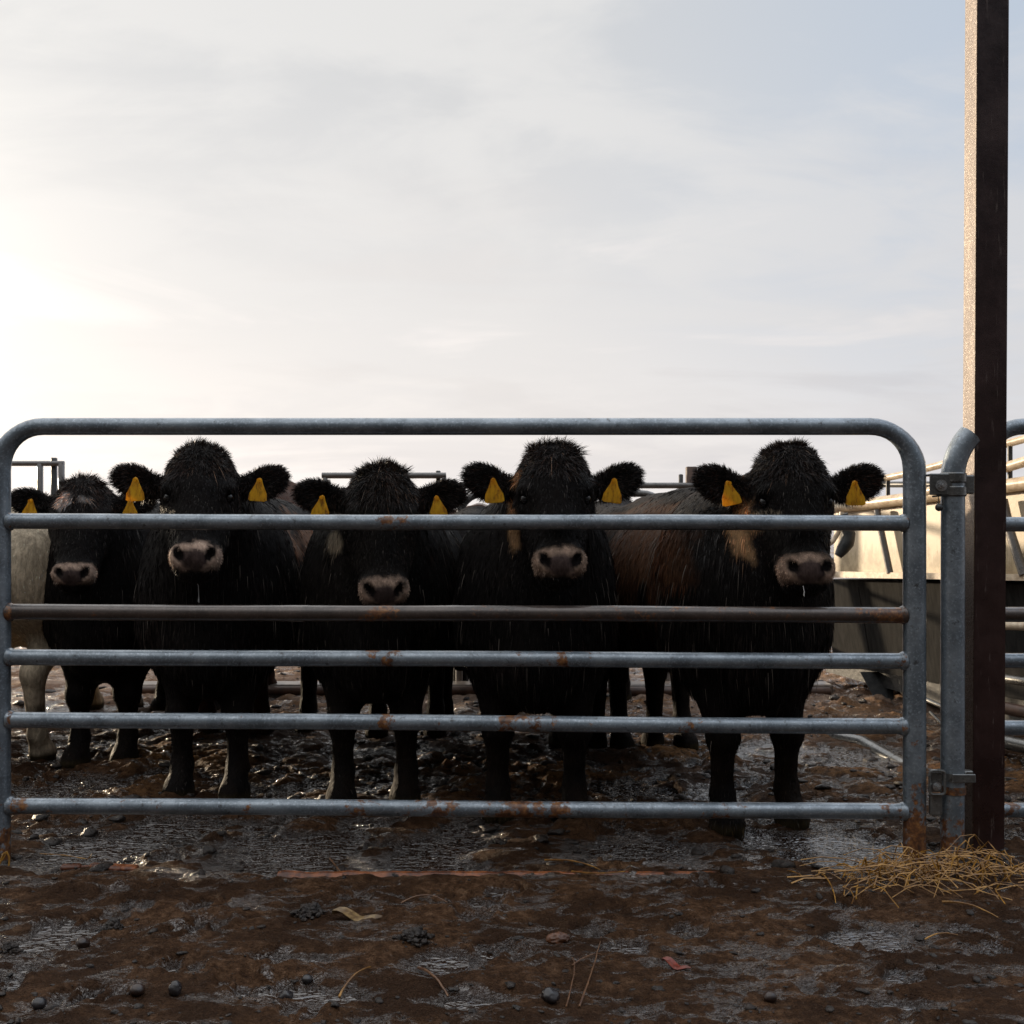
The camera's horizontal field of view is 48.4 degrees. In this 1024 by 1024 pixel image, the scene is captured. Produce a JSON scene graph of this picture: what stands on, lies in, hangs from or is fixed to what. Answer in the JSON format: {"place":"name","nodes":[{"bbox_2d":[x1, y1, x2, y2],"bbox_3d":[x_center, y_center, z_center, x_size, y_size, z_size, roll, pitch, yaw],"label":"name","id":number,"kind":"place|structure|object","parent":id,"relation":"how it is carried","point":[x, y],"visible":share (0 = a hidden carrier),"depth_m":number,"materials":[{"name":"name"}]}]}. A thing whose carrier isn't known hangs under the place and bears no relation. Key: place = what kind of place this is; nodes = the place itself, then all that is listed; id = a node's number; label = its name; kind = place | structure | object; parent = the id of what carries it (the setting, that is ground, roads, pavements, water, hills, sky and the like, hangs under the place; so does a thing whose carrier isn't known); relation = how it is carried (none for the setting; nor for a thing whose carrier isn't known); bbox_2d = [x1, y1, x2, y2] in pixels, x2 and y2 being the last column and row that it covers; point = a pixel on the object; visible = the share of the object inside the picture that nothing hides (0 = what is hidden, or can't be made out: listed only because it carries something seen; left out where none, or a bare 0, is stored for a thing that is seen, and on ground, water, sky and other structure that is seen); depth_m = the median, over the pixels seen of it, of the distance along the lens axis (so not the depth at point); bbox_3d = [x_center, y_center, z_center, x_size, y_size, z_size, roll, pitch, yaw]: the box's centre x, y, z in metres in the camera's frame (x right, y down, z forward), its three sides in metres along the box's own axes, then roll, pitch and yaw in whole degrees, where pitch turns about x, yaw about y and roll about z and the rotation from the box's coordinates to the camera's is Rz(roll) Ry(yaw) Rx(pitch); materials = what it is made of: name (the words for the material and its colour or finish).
{"place":"outdoors","nodes":[
{"label":"outdoors","id":0,"kind":"place"},
{"bbox_2d":[450,503,487,514],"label":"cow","id":1,"kind":"object","parent":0,"point":[480,504],"visible":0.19,"depth_m":13.12},
{"bbox_2d":[0,531,1023,1023],"bbox_3d":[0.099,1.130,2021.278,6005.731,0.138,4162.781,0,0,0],"label":"ground","id":2,"kind":"structure","parent":0,"point":[778,911],"depth_m":3.20,"materials":[{"name":"brown soil"}]},
{"bbox_2d":[0,851,9,865],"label":"straw","id":3,"kind":"object","parent":2,"relation":"on","point":[2,857],"visible":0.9,"depth_m":3.60,"materials":[{"name":"yellow plant"}]},
{"bbox_2d":[0,942,25,953],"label":"dung clod","id":4,"kind":"object","parent":2,"relation":"on","point":[9,947],"visible":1,"depth_m":2.90,"materials":[{"name":"black soil"}]},
{"bbox_2d":[12,458,64,494],"bbox_3d":[-4.080,0.411,8.615,1.392,1.645,0.070,0,0,0],"label":"pen panel","id":5,"kind":"object","parent":2,"relation":"on","point":[53,463],"visible":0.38,"depth_m":8.58,"materials":[{"name":"metal"}]},
{"bbox_2d":[31,997,46,1009],"bbox_3d":[-1.063,1.104,2.558,0.034,0.027,0.034,0,0,0],"label":"stone","id":6,"kind":"object","parent":2,"relation":"on","point":[37,1003],"visible":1,"depth_m":2.55,"materials":[{"name":"grey stone"}]},
{"bbox_2d":[11,495,143,760],"bbox_3d":[-2.284,0.526,5.927,0.693,1.262,2.173,0,0,0],"label":"cow","id":7,"kind":"object","parent":2,"relation":"on","point":[30,550],"visible":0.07,"depth_m":5.03},
{"bbox_2d":[75,936,89,948],"bbox_3d":[-1.106,1.109,2.931,0.036,0.031,0.036,0,0,-45],"label":"stone","id":8,"kind":"object","parent":2,"relation":"on","point":[82,942],"visible":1,"depth_m":2.92,"materials":[{"name":"grey stone"}]},
{"bbox_2d":[60,862,138,870],"bbox_3d":[-1.301,1.123,3.588,0.244,0.025,0.053,0,0,0],"label":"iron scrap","id":9,"kind":"object","parent":2,"relation":"on","point":[122,867],"visible":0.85,"depth_m":3.58,"materials":[{"name":"brown metal"}]},
{"bbox_2d":[95,917,123,932],"bbox_3d":[-1.077,1.113,3.055,0.068,0.043,0.066,0,0,-37],"label":"dung clod","id":10,"kind":"object","parent":2,"relation":"on","point":[112,922],"visible":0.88,"depth_m":3.05,"materials":[{"name":"grey soil"}]},
{"bbox_2d":[11,470,219,768],"bbox_3d":[-1.832,0.498,5.659,0.680,1.371,2.129,0,0,0],"label":"cow","id":11,"kind":"object","parent":2,"relation":"on","point":[92,566],"visible":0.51,"depth_m":4.89},
{"bbox_2d":[129,983,144,996],"bbox_3d":[-0.863,1.101,2.621,0.036,0.028,0.034,0,0,0],"label":"stone","id":12,"kind":"object","parent":2,"relation":"on","point":[136,989],"visible":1,"depth_m":2.61,"materials":[{"name":"grey stone"}]},
{"bbox_2d":[168,980,181,996],"bbox_3d":[-0.774,1.097,2.616,0.030,0.039,0.030,0,0,0],"label":"stone","id":13,"kind":"object","parent":2,"relation":"on","point":[175,988],"visible":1,"depth_m":2.61,"materials":[{"name":"grey stone"}]},
{"bbox_2d":[106,435,317,798],"bbox_3d":[-1.186,0.450,5.009,0.744,1.471,2.232,0,0,0],"label":"cow","id":14,"kind":"object","parent":2,"relation":"on","point":[238,567],"visible":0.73,"depth_m":4.31},
{"bbox_2d":[198,482,307,734],"bbox_3d":[-1.386,0.486,6.446,0.685,1.357,2.130,0,0,0],"label":"cow","id":15,"kind":"object","parent":2,"relation":"on","point":[262,705],"visible":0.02,"depth_m":5.65},
{"bbox_2d":[278,989,293,998],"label":"stone","id":16,"kind":"object","parent":2,"relation":"on","point":[285,993],"visible":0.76,"depth_m":2.63,"materials":[{"name":"grey stone"}]},
{"bbox_2d":[301,974,312,983],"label":"stone","id":17,"kind":"object","parent":2,"relation":"on","point":[306,978],"visible":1,"depth_m":2.71,"materials":[{"name":"grey stone"}]},
{"bbox_2d":[289,901,327,921],"bbox_3d":[-0.565,1.105,3.142,0.096,0.048,0.096,0,0,-33],"label":"dung clod","id":18,"kind":"object","parent":2,"relation":"on","point":[304,912],"visible":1,"depth_m":3.13,"materials":[{"name":"grey soil"}]},
{"bbox_2d":[329,858,343,874],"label":"straw","id":19,"kind":"object","parent":2,"relation":"on","point":[330,859],"visible":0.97,"depth_m":3.63,"materials":[{"name":"brown plant"}]},
{"bbox_2d":[338,966,370,997],"bbox_3d":[-0.376,1.116,2.711,0.010,0.030,0.140,0,0,24],"label":"straw","id":20,"kind":"object","parent":2,"relation":"on","point":[345,985],"visible":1,"depth_m":2.69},
{"bbox_2d":[332,907,381,920],"bbox_3d":[-0.424,1.102,3.115,0.139,0.029,0.053,0,0,0],"label":"leaf","id":21,"kind":"object","parent":2,"relation":"on","point":[350,913],"visible":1,"depth_m":3.11,"materials":[{"name":"beige plant"}]},
{"bbox_2d":[290,456,470,799],"bbox_3d":[-0.514,0.482,5.004,0.731,1.402,2.057,0,0,0],"label":"cow","id":22,"kind":"object","parent":2,"relation":"on","point":[378,567],"visible":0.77,"depth_m":4.25},
{"bbox_2d":[322,471,445,481],"bbox_3d":[-1.133,0.467,8.213,1.317,1.532,0.068,0,0,0],"label":"pen panel","id":23,"kind":"object","parent":2,"relation":"on","point":[438,475],"visible":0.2,"depth_m":8.18,"materials":[{"name":"metal"}]},
{"bbox_2d":[392,925,434,947],"bbox_3d":[-0.251,1.098,2.964,0.100,0.044,0.094,0,0,-40],"label":"dung clod","id":24,"kind":"object","parent":2,"relation":"on","point":[415,935],"visible":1,"depth_m":2.94,"materials":[{"name":"grey soil"}]},
{"bbox_2d":[401,894,446,903],"bbox_3d":[-0.248,1.107,3.250,0.136,0.022,0.032,0,0,10],"label":"straw","id":25,"kind":"object","parent":2,"relation":"on","point":[421,895],"visible":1,"depth_m":3.26,"materials":[{"name":"beige plant"}]},
{"bbox_2d":[417,966,448,996],"bbox_3d":[-0.191,1.114,2.722,0.009,0.025,0.183,0,0,-27],"label":"straw","id":26,"kind":"object","parent":2,"relation":"on","point":[432,975],"visible":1,"depth_m":2.70,"materials":[{"name":"beige plant"}]},
{"bbox_2d":[0,418,925,861],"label":"gate","id":27,"kind":"structure","parent":2,"relation":"on","point":[910,662],"depth_m":3.68,"materials":[{"name":"metal"}]},
{"bbox_2d":[444,506,484,714],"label":"cow","id":28,"kind":"object","parent":2,"relation":"on","point":[450,675],"visible":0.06,"depth_m":5.86},
{"bbox_2d":[142,686,830,695],"bbox_3d":[-0.231,1.093,6.930,4.336,0.062,0.053,0,0,0],"label":"ground rail","id":29,"kind":"object","parent":2,"relation":"on","point":[296,690],"visible":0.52,"depth_m":6.91,"materials":[{"name":"grey metal"}]},
{"bbox_2d":[143,681,832,692],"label":"kerb","id":30,"kind":"structure","parent":2,"relation":"on","point":[468,683],"depth_m":6.98,"materials":[{"name":"grey concrete"}]},
{"bbox_2d":[277,870,715,877],"bbox_3d":[-0.046,1.134,3.500,1.348,0.055,0.036,0,0,0],"label":"threshold bar","id":31,"kind":"object","parent":2,"relation":"on","point":[298,874],"visible":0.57,"depth_m":3.50,"materials":[{"name":"metal"}]},
{"bbox_2d":[571,871,624,873],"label":"straw","id":32,"kind":"object","parent":31,"relation":"on","point":[596,872],"visible":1,"depth_m":3.45,"materials":[{"name":"beige plant"}]},
{"bbox_2d":[0,651,1023,1023],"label":"mud clods","id":33,"kind":"object","parent":2,"relation":"on","point":[480,823],"visible":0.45,"depth_m":3.74,"materials":[{"name":"brown soil"}]},
{"bbox_2d":[452,435,645,824],"bbox_3d":[0.109,0.444,4.750,0.738,1.454,2.156,0,0,0],"label":"cow","id":34,"kind":"object","parent":2,"relation":"on","point":[535,567],"visible":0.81,"depth_m":3.99},
{"bbox_2d":[541,987,559,1003],"bbox_3d":[0.087,1.101,2.588,0.044,0.038,0.040,0,0,0],"label":"stone","id":35,"kind":"object","parent":2,"relation":"on","point":[550,995],"visible":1,"depth_m":2.58,"materials":[{"name":"grey stone"}]},
{"bbox_2d":[546,931,569,943],"bbox_3d":[0.119,1.111,2.963,0.064,0.035,0.047,0,0,0],"label":"clay lump","id":36,"kind":"object","parent":2,"relation":"on","point":[559,937],"visible":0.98,"depth_m":2.95,"materials":[{"name":"brown soil"}]},
{"bbox_2d":[456,490,669,680],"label":"gate","id":37,"kind":"structure","parent":2,"relation":"on","point":[641,493],"depth_m":7.18,"materials":[{"name":"grey metal"}]},
{"bbox_2d":[565,957,574,1006],"bbox_3d":[0.141,1.107,2.692,0.013,0.013,0.270,0,0,6],"label":"straw","id":38,"kind":"object","parent":2,"relation":"on","point":[571,983],"visible":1,"depth_m":2.65,"materials":[{"name":"brown plant"}]},
{"bbox_2d":[544,859,599,869],"bbox_3d":[0.188,1.110,3.594,0.184,0.029,0.021,0,0,20],"label":"straw","id":39,"kind":"object","parent":2,"relation":"on","point":[568,860],"visible":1,"depth_m":3.59,"materials":[{"name":"brown plant"}]},
{"bbox_2d":[572,953,601,965],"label":"straw","id":40,"kind":"object","parent":2,"relation":"on","point":[585,957],"visible":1,"depth_m":2.82,"materials":[{"name":"brown plant"}]},
{"bbox_2d":[578,936,601,1006],"bbox_3d":[0.198,1.112,2.785,0.012,0.029,0.464,0,0,11],"label":"straw","id":41,"kind":"object","parent":2,"relation":"on","point":[580,1003],"visible":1,"depth_m":2.67,"materials":[{"name":"brown plant"}]},
{"bbox_2d":[588,498,667,748],"bbox_3d":[0.576,0.510,6.251,0.717,1.309,2.325,0,0,3],"label":"cow","id":42,"kind":"object","parent":2,"relation":"on","point":[654,680],"visible":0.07,"depth_m":5.32},
{"bbox_2d":[463,467,833,560],"bbox_3d":[0.895,0.465,7.623,2.591,1.537,0.084,0,0,0],"label":"pen panel","id":43,"kind":"object","parent":2,"relation":"on","point":[688,474],"visible":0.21,"depth_m":7.59,"materials":[{"name":"metal"}]},
{"bbox_2d":[661,956,690,969],"bbox_3d":[0.403,1.111,2.797,0.080,0.018,0.030,0,0,34],"label":"leaf","id":44,"kind":"object","parent":2,"relation":"on","point":[673,963],"visible":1,"depth_m":2.80,"materials":[{"name":"red plant"}]},
{"bbox_2d":[605,436,889,838],"bbox_3d":[0.786,0.460,4.679,0.760,1.460,2.044,0,0,-12],"label":"cow","id":45,"kind":"object","parent":2,"relation":"on","point":[765,568],"visible":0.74,"depth_m":3.97},
{"bbox_2d":[763,991,776,1002],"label":"stone","id":46,"kind":"object","parent":2,"relation":"on","point":[770,996],"visible":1,"depth_m":2.59,"materials":[{"name":"grey stone"}]},
{"bbox_2d":[821,874,835,902],"bbox_3d":[0.939,1.107,3.370,0.006,0.027,0.232,0,0,5],"label":"straw","id":47,"kind":"object","parent":2,"relation":"on","point":[830,885],"visible":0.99,"depth_m":3.34,"materials":[{"name":"beige plant"}]},
{"bbox_2d":[787,834,1023,907],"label":"straw","id":48,"kind":"object","parent":2,"relation":"on","point":[892,866],"visible":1,"depth_m":3.42,"materials":[{"name":"beige plant"}]},
{"bbox_2d":[826,435,1023,761],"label":"chute","id":49,"kind":"object","parent":2,"relation":"on","point":[870,563],"visible":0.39,"depth_m":6.37,"materials":[{"name":"beige paint"}]},
{"bbox_2d":[925,932,957,939],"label":"straw","id":50,"kind":"object","parent":2,"relation":"on","point":[926,938],"visible":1,"depth_m":2.98,"materials":[{"name":"beige plant"}]},
{"bbox_2d":[926,427,979,862],"bbox_3d":[1.431,0.453,3.696,0.180,1.460,0.106,0,0,0],"label":"pipe post","id":51,"kind":"object","parent":2,"relation":"on","point":[951,484],"visible":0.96,"depth_m":3.67,"materials":[{"name":"metal"}]},
{"bbox_2d":[942,901,997,917],"bbox_3d":[1.283,1.107,3.183,0.153,0.019,0.020,0,0,38],"label":"straw","id":52,"kind":"object","parent":2,"relation":"on","point":[967,904],"visible":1,"depth_m":3.19,"materials":[{"name":"beige plant"}]},
{"bbox_2d":[963,0,1008,855],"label":"post","id":53,"kind":"object","parent":2,"relation":"on","point":[985,225],"visible":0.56,"depth_m":3.75,"materials":[{"name":"brown metal"}]},
{"bbox_2d":[1004,418,1023,817],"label":"gate","id":54,"kind":"structure","parent":2,"relation":"on","point":[1015,427],"depth_m":3.91,"materials":[{"name":"metal"}]},
{"bbox_2d":[0,0,1023,505],"label":"sky","id":55,"kind":"structure","parent":0,"point":[209,208],"materials":[{"name":"white"}]},
{"bbox_2d":[7,703,1023,1010],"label":"water","id":56,"kind":"structure","parent":0,"point":[269,855],"depth_m":3.81,"materials":[{"name":"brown liquid"}]},
{"bbox_2d":[40,853,91,859],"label":"straw","id":57,"kind":"object","parent":56,"relation":"on","point":[65,855],"visible":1,"depth_m":3.73,"materials":[{"name":"brown plant"}]}
]}

